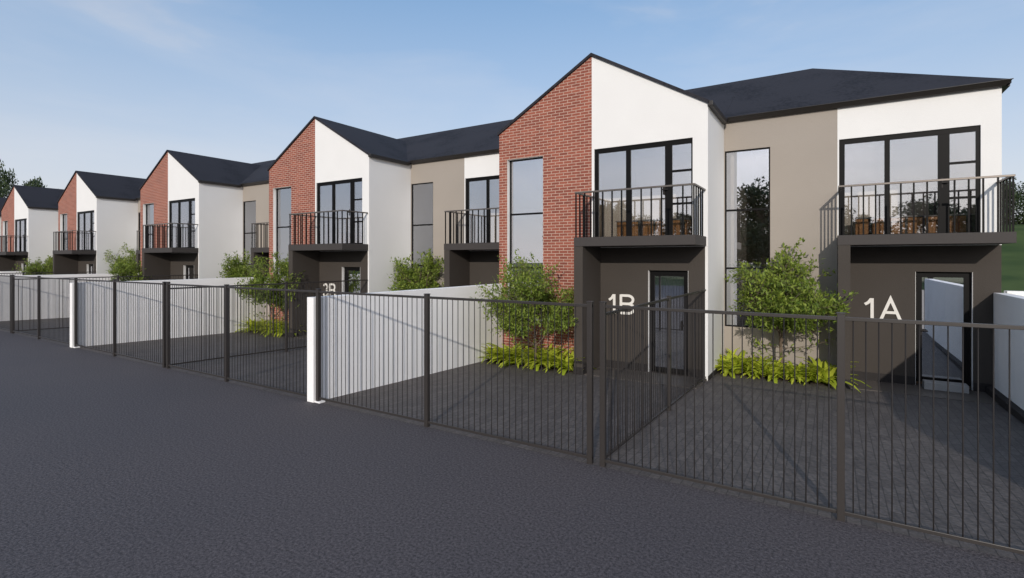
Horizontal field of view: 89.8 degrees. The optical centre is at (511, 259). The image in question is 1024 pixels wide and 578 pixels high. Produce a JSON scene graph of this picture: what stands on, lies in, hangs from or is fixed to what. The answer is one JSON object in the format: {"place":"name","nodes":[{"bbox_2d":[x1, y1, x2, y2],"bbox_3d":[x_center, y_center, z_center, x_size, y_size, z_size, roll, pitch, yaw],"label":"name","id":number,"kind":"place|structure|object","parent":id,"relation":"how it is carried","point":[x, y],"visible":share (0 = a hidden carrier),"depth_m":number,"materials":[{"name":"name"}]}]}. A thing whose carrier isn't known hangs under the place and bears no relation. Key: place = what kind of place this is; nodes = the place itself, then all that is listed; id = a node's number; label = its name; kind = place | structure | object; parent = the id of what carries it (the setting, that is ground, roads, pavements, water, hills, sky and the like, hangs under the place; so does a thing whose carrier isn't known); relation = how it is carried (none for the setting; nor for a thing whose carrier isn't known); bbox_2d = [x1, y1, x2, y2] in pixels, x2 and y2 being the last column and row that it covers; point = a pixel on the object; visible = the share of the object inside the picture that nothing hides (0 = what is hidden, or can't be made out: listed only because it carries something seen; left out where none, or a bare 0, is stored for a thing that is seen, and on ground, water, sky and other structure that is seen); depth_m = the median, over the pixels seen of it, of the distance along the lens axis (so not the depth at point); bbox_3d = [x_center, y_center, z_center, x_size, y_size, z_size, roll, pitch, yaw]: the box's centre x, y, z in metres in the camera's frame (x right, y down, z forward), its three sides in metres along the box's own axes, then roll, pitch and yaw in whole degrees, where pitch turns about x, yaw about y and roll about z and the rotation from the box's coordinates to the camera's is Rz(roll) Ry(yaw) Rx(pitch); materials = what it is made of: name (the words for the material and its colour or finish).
{"place":"outdoors","nodes":[
{"label":"outdoors","id":0,"kind":"place"},
{"bbox_2d":[0,331,1023,577],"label":"road","id":1,"kind":"structure","parent":0,"point":[114,467],"depth_m":4.81,"materials":[{"name":"grey asphalt"}]},
{"bbox_2d":[0,318,1023,561],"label":"paving","id":2,"kind":"structure","parent":0,"point":[258,368],"depth_m":7.10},
{"bbox_2d":[11,257,52,274],"bbox_3d":[-24.238,1.113,27.095,2.971,2.726,1.823,0,0,-32],"label":"tree","id":3,"kind":"object","parent":2,"relation":"on","point":[32,268],"visible":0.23,"depth_m":26.74,"materials":[{"name":"green plant"}]},
{"bbox_2d":[0,272,91,274],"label":"dividing fence","id":4,"kind":"object","parent":2,"relation":"on","point":[43,272],"visible":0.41,"depth_m":24.30,"materials":[{"name":"white metal"}]},
{"bbox_2d":[41,255,52,269],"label":"tree","id":5,"kind":"object","parent":2,"relation":"on","point":[48,259],"depth_m":31.02,"materials":[{"name":"green plant"}]},
{"bbox_2d":[15,274,197,330],"bbox_3d":[-14.137,1.584,18.430,0.068,2.032,5.490,0,0,32],"label":"dividing fence","id":6,"kind":"object","parent":2,"relation":"on","point":[117,276],"visible":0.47,"depth_m":17.26,"materials":[{"name":"grey paint"}]},
{"bbox_2d":[103,242,139,273],"bbox_3d":[-19.285,0.809,26.376,2.768,3.463,3.081,0,0,38],"label":"tree","id":7,"kind":"object","parent":2,"relation":"on","point":[128,257],"visible":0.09,"depth_m":26.31,"materials":[{"name":"green plant"}]},
{"bbox_2d":[106,258,151,280],"bbox_3d":[-15.888,1.191,21.525,2.049,2.569,2.412,0,0,10],"label":"tree","id":8,"kind":"object","parent":2,"relation":"on","point":[123,268],"visible":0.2,"depth_m":21.12,"materials":[{"name":"green plant"}]},
{"bbox_2d":[217,249,251,277],"bbox_3d":[-10.850,1.037,21.280,1.919,3.006,3.127,0,0,6],"label":"tree","id":9,"kind":"object","parent":2,"relation":"on","point":[234,270],"visible":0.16,"depth_m":20.39,"materials":[{"name":"green plant"}]},
{"bbox_2d":[245,319,274,331],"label":"leafy plant","id":10,"kind":"object","parent":2,"relation":"on","point":[257,325],"visible":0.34,"depth_m":17.02,"materials":[{"name":"green plant"}]},
{"bbox_2d":[249,320,278,333],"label":"leafy plant","id":11,"kind":"object","parent":2,"relation":"on","point":[261,327],"visible":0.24,"depth_m":16.84,"materials":[{"name":"green plant"}]},
{"bbox_2d":[171,279,367,364],"bbox_3d":[-5.833,1.584,13.264,0.068,2.032,5.490,0,0,32],"label":"dividing fence","id":12,"kind":"object","parent":2,"relation":"on","point":[276,284],"visible":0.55,"depth_m":12.95,"materials":[{"name":"brown metal"}]},
{"bbox_2d":[234,251,305,334],"bbox_3d":[-7.645,1.008,16.608,2.452,2.928,2.729,0,0,0],"label":"tree","id":13,"kind":"object","parent":2,"relation":"on","point":[259,277],"visible":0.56,"depth_m":16.06,"materials":[{"name":"green plant"}]},
{"bbox_2d":[257,319,288,334],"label":"leafy plant","id":14,"kind":"object","parent":2,"relation":"on","point":[271,328],"visible":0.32,"depth_m":16.61,"materials":[{"name":"green plant"}]},
{"bbox_2d":[387,248,443,290],"bbox_3d":[-2.740,1.078,16.509,2.621,2.925,2.227,0,0,-25],"label":"tree","id":15,"kind":"object","parent":2,"relation":"on","point":[411,278],"visible":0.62,"depth_m":16.20,"materials":[{"name":"green plant"}]},
{"bbox_2d":[471,249,577,369],"bbox_3d":[0.475,1.115,11.422,2.524,2.707,2.267,0,0,42],"label":"tree","id":16,"kind":"object","parent":2,"relation":"on","point":[535,291],"visible":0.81,"depth_m":11.07,"materials":[{"name":"green plant"}]},
{"bbox_2d":[484,359,572,371],"bbox_3d":[0.569,2.555,12.035,2.390,0.291,0.837,0,0,32],"label":"planting bed","id":17,"kind":"object","parent":2,"relation":"on","point":[543,367],"visible":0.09,"depth_m":11.59,"materials":[{"name":"brown soil"}]},
{"bbox_2d":[478,344,510,361],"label":"leafy plant","id":18,"kind":"object","parent":17,"relation":"in","point":[489,352],"visible":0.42,"depth_m":12.19,"materials":[{"name":"green plant"}]},
{"bbox_2d":[482,347,514,363],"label":"leafy plant","id":19,"kind":"object","parent":17,"relation":"on","point":[501,355],"visible":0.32,"depth_m":12.02,"materials":[{"name":"green plant"}]},
{"bbox_2d":[484,343,527,363],"bbox_3d":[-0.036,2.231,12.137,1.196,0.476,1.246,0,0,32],"label":"leafy plant","id":20,"kind":"object","parent":17,"relation":"on","point":[513,351],"visible":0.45,"depth_m":11.96,"materials":[{"name":"green plant"}]},
{"bbox_2d":[490,346,532,367],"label":"leafy plant","id":21,"kind":"object","parent":17,"relation":"on","point":[505,362],"visible":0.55,"depth_m":11.71,"materials":[{"name":"green plant"}]},
{"bbox_2d":[504,344,549,369],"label":"leafy plant","id":22,"kind":"object","parent":17,"relation":"on","point":[526,358],"visible":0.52,"depth_m":11.62,"materials":[{"name":"green plant"}]},
{"bbox_2d":[523,347,564,367],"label":"leafy plant","id":23,"kind":"object","parent":17,"relation":"on","point":[545,357],"visible":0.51,"depth_m":11.37,"materials":[{"name":"green plant"}]},
{"bbox_2d":[518,343,570,368],"bbox_3d":[0.746,2.202,11.877,1.284,0.597,1.221,0,0,3],"label":"leafy plant","id":24,"kind":"object","parent":17,"relation":"on","point":[550,346],"visible":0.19,"depth_m":11.76,"materials":[{"name":"green plant"}]},
{"bbox_2d":[533,347,573,372],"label":"leafy plant","id":25,"kind":"object","parent":17,"relation":"on","point":[557,361],"visible":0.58,"depth_m":11.30,"materials":[{"name":"green plant"}]},
{"bbox_2d":[555,345,573,369],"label":"leafy plant","id":26,"kind":"object","parent":17,"relation":"in","point":[572,352],"visible":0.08,"depth_m":11.71,"materials":[{"name":"green plant"}]},
{"bbox_2d":[544,354,595,374],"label":"leafy plant","id":27,"kind":"object","parent":17,"relation":"on","point":[571,362],"visible":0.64,"depth_m":11.09,"materials":[{"name":"green plant"}]},
{"bbox_2d":[514,347,558,370],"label":"leafy plant","id":28,"kind":"object","parent":2,"relation":"on","point":[537,365],"visible":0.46,"depth_m":11.46,"materials":[{"name":"green plant"}]},
{"bbox_2d":[606,289,705,458],"bbox_3d":[2.470,1.584,8.097,0.068,2.032,5.490,0,0,32],"label":"dividing fence","id":29,"kind":"object","parent":2,"relation":"on","point":[700,299],"visible":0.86,"depth_m":7.47,"materials":[{"name":"grey metal"}]},
{"bbox_2d":[715,351,763,378],"bbox_3d":[4.886,2.306,11.097,1.318,0.566,1.174,0,0,44],"label":"leafy plant","id":30,"kind":"object","parent":2,"relation":"on","point":[737,370],"visible":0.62,"depth_m":10.98,"materials":[{"name":"green plant"}]},
{"bbox_2d":[718,369,836,385],"bbox_3d":[5.649,2.579,10.982,2.190,0.242,0.897,0,0,32],"label":"planting bed","id":31,"kind":"object","parent":2,"relation":"on","point":[780,378],"visible":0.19,"depth_m":10.63,"materials":[{"name":"brown soil"}]},
{"bbox_2d":[714,348,753,377],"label":"leafy plant","id":32,"kind":"object","parent":31,"relation":"in","point":[728,365],"visible":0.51,"depth_m":11.09,"materials":[{"name":"green plant"}]},
{"bbox_2d":[718,348,766,377],"bbox_3d":[4.981,2.311,11.316,1.325,0.569,1.180,0,0,44],"label":"leafy plant","id":33,"kind":"object","parent":31,"relation":"in","point":[729,351],"visible":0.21,"depth_m":11.24,"materials":[{"name":"green plant"}]},
{"bbox_2d":[723,354,777,378],"bbox_3d":[5.080,2.292,10.955,1.178,0.450,1.131,0,0,5],"label":"leafy plant","id":34,"kind":"object","parent":31,"relation":"in","point":[750,367],"visible":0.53,"depth_m":10.86,"materials":[{"name":"green plant"}]},
{"bbox_2d":[738,357,782,378],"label":"leafy plant","id":35,"kind":"object","parent":31,"relation":"on","point":[758,368],"visible":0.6,"depth_m":10.69,"materials":[{"name":"green plant"}]},
{"bbox_2d":[747,355,786,370],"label":"leafy plant","id":36,"kind":"object","parent":31,"relation":"on","point":[759,363],"visible":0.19,"depth_m":11.01,"materials":[{"name":"green plant"}]},
{"bbox_2d":[747,356,797,382],"bbox_3d":[5.417,2.312,10.672,0.970,0.544,1.079,0,0,32],"label":"leafy plant","id":37,"kind":"object","parent":31,"relation":"in","point":[770,374],"visible":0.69,"depth_m":10.57,"materials":[{"name":"green plant"}]},
{"bbox_2d":[772,360,804,379],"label":"leafy plant","id":38,"kind":"object","parent":31,"relation":"on","point":[790,365],"visible":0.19,"depth_m":10.67,"materials":[{"name":"green plant"}]},
{"bbox_2d":[764,360,814,383],"bbox_3d":[5.695,2.340,10.575,1.044,0.448,0.930,0,0,-18],"label":"leafy plant","id":39,"kind":"object","parent":31,"relation":"on","point":[790,375],"visible":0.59,"depth_m":10.46,"materials":[{"name":"green plant"}]},
{"bbox_2d":[771,361,823,383],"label":"leafy plant","id":40,"kind":"object","parent":31,"relation":"on","point":[799,375],"visible":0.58,"depth_m":10.40,"materials":[{"name":"green plant"}]},
{"bbox_2d":[788,365,836,386],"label":"leafy plant","id":41,"kind":"object","parent":31,"relation":"in","point":[820,374],"visible":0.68,"depth_m":10.20,"materials":[{"name":"green plant"}]},
{"bbox_2d":[790,356,857,384],"bbox_3d":[6.295,2.296,10.438,1.247,0.629,1.121,0,0,-20],"label":"leafy plant","id":42,"kind":"object","parent":31,"relation":"in","point":[821,364],"visible":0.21,"depth_m":10.63,"materials":[{"name":"green plant"}]},
{"bbox_2d":[796,360,870,392],"bbox_3d":[6.281,2.274,10.189,1.350,0.681,1.214,0,0,27],"label":"leafy plant","id":43,"kind":"object","parent":31,"relation":"in","point":[825,374],"visible":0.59,"depth_m":10.05,"materials":[{"name":"green plant"}]},
{"bbox_2d":[724,238,858,375],"bbox_3d":[5.723,1.038,10.675,1.919,3.006,3.127,0,0,4],"label":"tree","id":44,"kind":"object","parent":2,"relation":"on","point":[782,297],"visible":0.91,"depth_m":10.42,"materials":[{"name":"green plant"}]},
{"bbox_2d":[599,301,1023,554],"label":"yard fence","id":45,"kind":"object","parent":2,"relation":"on","point":[841,319],"visible":0.88,"depth_m":4.59,"materials":[{"name":"grey metal"}]},
{"bbox_2d":[0,0,1023,220],"label":"sky","id":46,"kind":"structure","parent":0,"point":[109,87],"materials":[{"name":"blue"}]},
{"bbox_2d":[1001,224,1023,292],"bbox_3d":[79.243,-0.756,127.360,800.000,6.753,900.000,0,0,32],"label":"ground","id":47,"kind":"structure","parent":0,"point":[1012,266],"depth_m":30.19,"materials":[{"name":"green plant"}]},
{"bbox_2d":[0,197,5,251],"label":"gabled townhouse","id":48,"kind":"structure","parent":47,"relation":"on","point":[2,200],"depth_m":37.86,"materials":[{"name":"brick"}]},
{"bbox_2d":[0,275,10,332],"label":"yard fence","id":49,"kind":"object","parent":47,"relation":"on","point":[8,303],"visible":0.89,"depth_m":16.28,"materials":[{"name":"grey"}]},
{"bbox_2d":[0,159,18,197],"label":"broadleaf tree","id":50,"kind":"object","parent":47,"relation":"on","point":[5,180],"visible":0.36,"depth_m":63.30,"materials":[{"name":"green plant"}]},
{"bbox_2d":[0,271,25,275],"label":"boundary wall","id":51,"kind":"structure","parent":47,"relation":"on","point":[20,273],"depth_m":26.86,"materials":[{"name":"white paint"}]},
{"bbox_2d":[0,185,63,270],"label":"gabled townhouse","id":52,"kind":"structure","parent":47,"relation":"on","point":[29,220],"depth_m":31.92,"materials":[{"name":"white paint"}]},
{"bbox_2d":[5,221,7,251],"bbox_3d":[-32.826,-0.483,33.480,1.024,4.056,0.050,0,0,32],"label":"tall window","id":53,"kind":"structure","parent":52,"relation":"in","point":[6,222],"depth_m":33.54,"materials":[{"name":"glass"}]},
{"bbox_2d":[15,218,26,251],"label":"balcony door","id":54,"kind":"structure","parent":52,"relation":"in","point":[20,224],"depth_m":31.91,"materials":[{"name":"grey glass"}]},
{"bbox_2d":[22,176,46,187],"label":"broadleaf tree","id":55,"kind":"object","parent":47,"relation":"on","point":[35,183],"visible":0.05,"depth_m":69.46,"materials":[{"name":"green plant"}]},
{"bbox_2d":[11,275,73,343],"bbox_3d":[-13.534,1.534,14.781,4.920,2.132,0.068,0,0,32],"label":"yard fence","id":56,"kind":"object","parent":47,"relation":"on","point":[40,307],"visible":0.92,"depth_m":14.85,"materials":[{"name":"grey metal"}]},
{"bbox_2d":[1,274,131,320],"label":"boundary wall","id":57,"kind":"structure","parent":47,"relation":"on","point":[24,299],"depth_m":20.28,"materials":[{"name":"white paint"}]},
{"bbox_2d":[53,171,145,274],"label":"gabled townhouse","id":58,"kind":"structure","parent":47,"relation":"on","point":[97,215],"depth_m":26.80,"materials":[{"name":"white paint"}]},
{"bbox_2d":[63,214,66,249],"bbox_3d":[-24.522,-0.483,28.313,1.024,4.056,0.050,0,0,32],"label":"tall window","id":59,"kind":"structure","parent":58,"relation":"in","point":[64,215],"depth_m":28.41,"materials":[{"name":"grey glass"}]},
{"bbox_2d":[78,210,93,249],"bbox_3d":[-22.089,-1.493,26.661,2.200,2.045,0.125,0,0,32],"label":"balcony door","id":60,"kind":"structure","parent":58,"relation":"in","point":[85,219],"depth_m":26.80,"materials":[{"name":"grey glass"}]},
{"bbox_2d":[89,264,92,273],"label":"front door","id":61,"kind":"structure","parent":58,"relation":"in","point":[90,265],"depth_m":26.53,"materials":[{"name":"black metal"}]},
{"bbox_2d":[74,277,165,367],"bbox_3d":[-9.427,1.534,12.226,4.794,2.132,0.068,0,0,32],"label":"yard fence","id":62,"kind":"object","parent":47,"relation":"on","point":[114,352],"visible":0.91,"depth_m":12.11,"materials":[{"name":"brown metal"}]},
{"bbox_2d":[136,197,139,271],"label":"setback townhouse","id":63,"kind":"structure","parent":47,"relation":"on","point":[138,245],"depth_m":27.37,"materials":[{"name":"beige paint"}]},
{"bbox_2d":[139,213,139,247],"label":"tall window","id":64,"kind":"structure","parent":63,"relation":"in","point":[139,213],"depth_m":27.47,"materials":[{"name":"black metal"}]},
{"bbox_2d":[70,277,268,347],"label":"boundary wall","id":65,"kind":"structure","parent":47,"relation":"on","point":[142,305],"depth_m":15.02,"materials":[{"name":"white paint"}]},
{"bbox_2d":[139,150,274,280],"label":"gabled townhouse","id":66,"kind":"structure","parent":47,"relation":"on","point":[191,215],"depth_m":21.66,"materials":[{"name":"white paint"}]},
{"bbox_2d":[146,204,153,247],"bbox_3d":[-16.218,-0.483,23.146,1.024,4.056,0.050,0,0,32],"label":"tall window","id":67,"kind":"structure","parent":66,"relation":"in","point":[149,207],"depth_m":23.27,"materials":[{"name":"grey glass"}]},
{"bbox_2d":[169,198,194,247],"bbox_3d":[-13.785,-1.493,21.494,2.200,2.045,0.125,0,0,32],"label":"balcony door","id":68,"kind":"structure","parent":66,"relation":"in","point":[180,211],"depth_m":21.56,"materials":[{"name":"glass"}]},
{"bbox_2d":[186,265,193,278],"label":"front door","id":69,"kind":"structure","parent":66,"relation":"in","point":[189,268],"depth_m":21.31,"materials":[{"name":"black metal"}]},
{"bbox_2d":[166,282,315,396],"bbox_3d":[-5.230,1.534,9.614,4.920,2.132,0.068,0,0,32],"label":"yard fence","id":70,"kind":"object","parent":47,"relation":"on","point":[226,376],"visible":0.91,"depth_m":9.70,"materials":[{"name":"brown metal"}]},
{"bbox_2d":[241,171,268,276],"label":"setback townhouse","id":71,"kind":"structure","parent":47,"relation":"on","point":[255,216],"depth_m":21.68,"materials":[{"name":"beige paint"}]},
{"bbox_2d":[244,200,255,271],"bbox_3d":[-11.231,-0.485,22.075,0.947,4.060,0.050,0,0,32],"label":"tall window","id":72,"kind":"structure","parent":71,"relation":"in","point":[249,206],"depth_m":22.12,"materials":[{"name":"glass"}]},
{"bbox_2d":[267,116,465,338],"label":"gabled townhouse","id":73,"kind":"structure","parent":47,"relation":"on","point":[339,201],"depth_m":16.49,"materials":[{"name":"white paint"}]},
{"bbox_2d":[276,187,290,282],"bbox_3d":[-7.914,-0.483,17.980,1.024,4.056,0.050,0,0,32],"label":"tall window","id":74,"kind":"structure","parent":73,"relation":"in","point":[283,195],"depth_m":18.08,"materials":[{"name":"glass"}]},
{"bbox_2d":[317,178,361,243],"bbox_3d":[-5.482,-1.493,16.328,2.200,2.045,0.125,0,0,32],"label":"balcony door","id":75,"kind":"structure","parent":73,"relation":"in","point":[341,194],"depth_m":16.36,"materials":[{"name":"glass"}]},
{"bbox_2d":[344,267,359,294],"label":"front door","id":76,"kind":"structure","parent":73,"relation":"in","point":[350,273],"depth_m":16.13,"materials":[{"name":"black glass"}]},
{"bbox_2d":[307,284,502,403],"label":"boundary wall","id":77,"kind":"structure","parent":47,"relation":"on","point":[415,337],"depth_m":9.78,"materials":[{"name":"white paint"}]},
{"bbox_2d":[316,288,593,463],"bbox_3d":[-1.123,1.534,7.059,4.794,2.132,0.068,0,0,32],"label":"yard fence","id":78,"kind":"object","parent":47,"relation":"on","point":[427,297],"visible":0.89,"depth_m":6.77,"materials":[{"name":"grey metal"}]},
{"bbox_2d":[409,119,512,287],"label":"setback townhouse","id":79,"kind":"structure","parent":47,"relation":"on","point":[455,201],"depth_m":16.37,"materials":[{"name":"beige paint"}]},
{"bbox_2d":[412,182,432,284],"bbox_3d":[-2.928,-0.485,16.909,0.947,4.060,0.050,0,0,32],"label":"tall window","id":80,"kind":"structure","parent":79,"relation":"in","point":[422,193],"depth_m":16.93,"materials":[{"name":"grey glass"}]},
{"bbox_2d":[466,175,498,242],"bbox_3d":[-0.457,-1.492,15.383,2.270,2.045,0.060,0,0,32],"label":"balcony door","id":81,"kind":"structure","parent":79,"relation":"in","point":[487,178],"depth_m":15.55,"materials":[{"name":"black metal"}]},
{"bbox_2d":[497,53,742,388],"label":"gabled townhouse","id":82,"kind":"structure","parent":47,"relation":"on","point":[593,148],"depth_m":11.53,"materials":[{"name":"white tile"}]},
{"bbox_2d":[510,157,542,322],"bbox_3d":[0.390,-0.483,12.813,1.024,4.056,0.050,0,0,32],"label":"tall window","id":83,"kind":"structure","parent":82,"relation":"in","point":[511,214],"depth_m":13.05,"materials":[{"name":"black metal"}]},
{"bbox_2d":[595,138,692,236],"bbox_3d":[2.822,-1.493,11.161,2.200,2.045,0.125,0,0,32],"label":"balcony door","id":84,"kind":"structure","parent":82,"relation":"in","point":[669,171],"depth_m":10.94,"materials":[{"name":"black metal"}]},
{"bbox_2d":[615,218,690,235],"bbox_3d":[3.437,-0.691,11.865,2.040,0.460,0.440,0,0,32],"label":"outdoor table","id":85,"kind":"object","parent":82,"relation":"on","point":[677,226],"visible":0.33,"depth_m":11.76,"materials":[{"name":"brown wood"}]},
{"bbox_2d":[650,270,687,374],"bbox_3d":[3.330,1.315,10.910,0.813,2.170,0.115,0,0,32],"label":"front door","id":86,"kind":"structure","parent":82,"relation":"in","point":[663,283],"depth_m":10.92,"materials":[{"name":"black glass"}]},
{"bbox_2d":[724,68,1016,404],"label":"setback townhouse","id":87,"kind":"structure","parent":47,"relation":"on","point":[820,159],"depth_m":10.59,"materials":[{"name":"beige paint"}]},
{"bbox_2d":[725,147,769,327],"bbox_3d":[5.376,-0.485,11.742,0.947,4.060,0.050,0,0,32],"label":"tall window","id":88,"kind":"structure","parent":87,"relation":"in","point":[752,209],"depth_m":11.92,"materials":[{"name":"black metal"}]},
{"bbox_2d":[839,125,979,234],"bbox_3d":[7.830,-1.493,10.189,2.270,2.045,0.125,0,0,32],"label":"balcony door","id":89,"kind":"structure","parent":87,"relation":"in","point":[944,163],"depth_m":9.92,"materials":[{"name":"black metal"}]},
{"bbox_2d":[853,213,974,234],"bbox_3d":[8.448,-0.691,10.890,2.040,0.460,0.440,0,0,32],"label":"outdoor table","id":90,"kind":"object","parent":87,"relation":"on","point":[920,223],"visible":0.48,"depth_m":10.73,"materials":[{"name":"brown wood"}]},
{"bbox_2d":[916,272,970,385],"bbox_3d":[8.331,1.317,9.942,0.829,2.165,0.115,0,0,32],"label":"front door","id":91,"kind":"structure","parent":87,"relation":"in","point":[940,296],"depth_m":9.96,"materials":[{"name":"black metal"}]},
{"bbox_2d":[985,293,1023,423],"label":"boundary wall","id":92,"kind":"structure","parent":47,"relation":"on","point":[1008,308],"depth_m":8.58,"materials":[{"name":"white paint"}]},
{"bbox_2d":[1002,178,1023,224],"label":"broadleaf tree","id":93,"kind":"object","parent":47,"relation":"on","point":[1018,205],"visible":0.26,"depth_m":43.77,"materials":[{"name":"green plant"}]},
{"bbox_2d":[1004,291,1023,295],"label":"garden wall","id":94,"kind":"structure","parent":47,"relation":"on","point":[1020,293],"depth_m":9.40,"materials":[{"name":"white paint"}]},
{"bbox_3d":[-7.735,2.555,17.201,2.390,0.291,0.837,0,0,32],"label":"planting bed","id":95,"kind":"object","parent":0,"visible":0},
{"bbox_2d":[234,317,268,332],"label":"leafy plant","id":96,"kind":"object","parent":95,"relation":"in","point":[250,324],"visible":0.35,"depth_m":17.18,"materials":[{"name":"green plant"}]},
{"bbox_2d":[241,319,267,332],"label":"leafy plant","id":97,"kind":"object","parent":95,"relation":"in","point":[253,327],"visible":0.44,"depth_m":17.18,"materials":[{"name":"green plant"}]},
{"bbox_2d":[252,319,281,334],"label":"leafy plant","id":98,"kind":"object","parent":95,"relation":"on","point":[264,325],"visible":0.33,"depth_m":16.69,"materials":[{"name":"green plant"}]},
{"bbox_2d":[260,321,288,336],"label":"leafy plant","id":99,"kind":"object","parent":95,"relation":"in","point":[282,327],"visible":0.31,"depth_m":16.44,"materials":[{"name":"green plant"}]},
{"bbox_2d":[264,323,288,336],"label":"leafy plant","id":100,"kind":"object","parent":95,"relation":"in","point":[277,330],"visible":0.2,"depth_m":16.25,"materials":[{"name":"green plant"}]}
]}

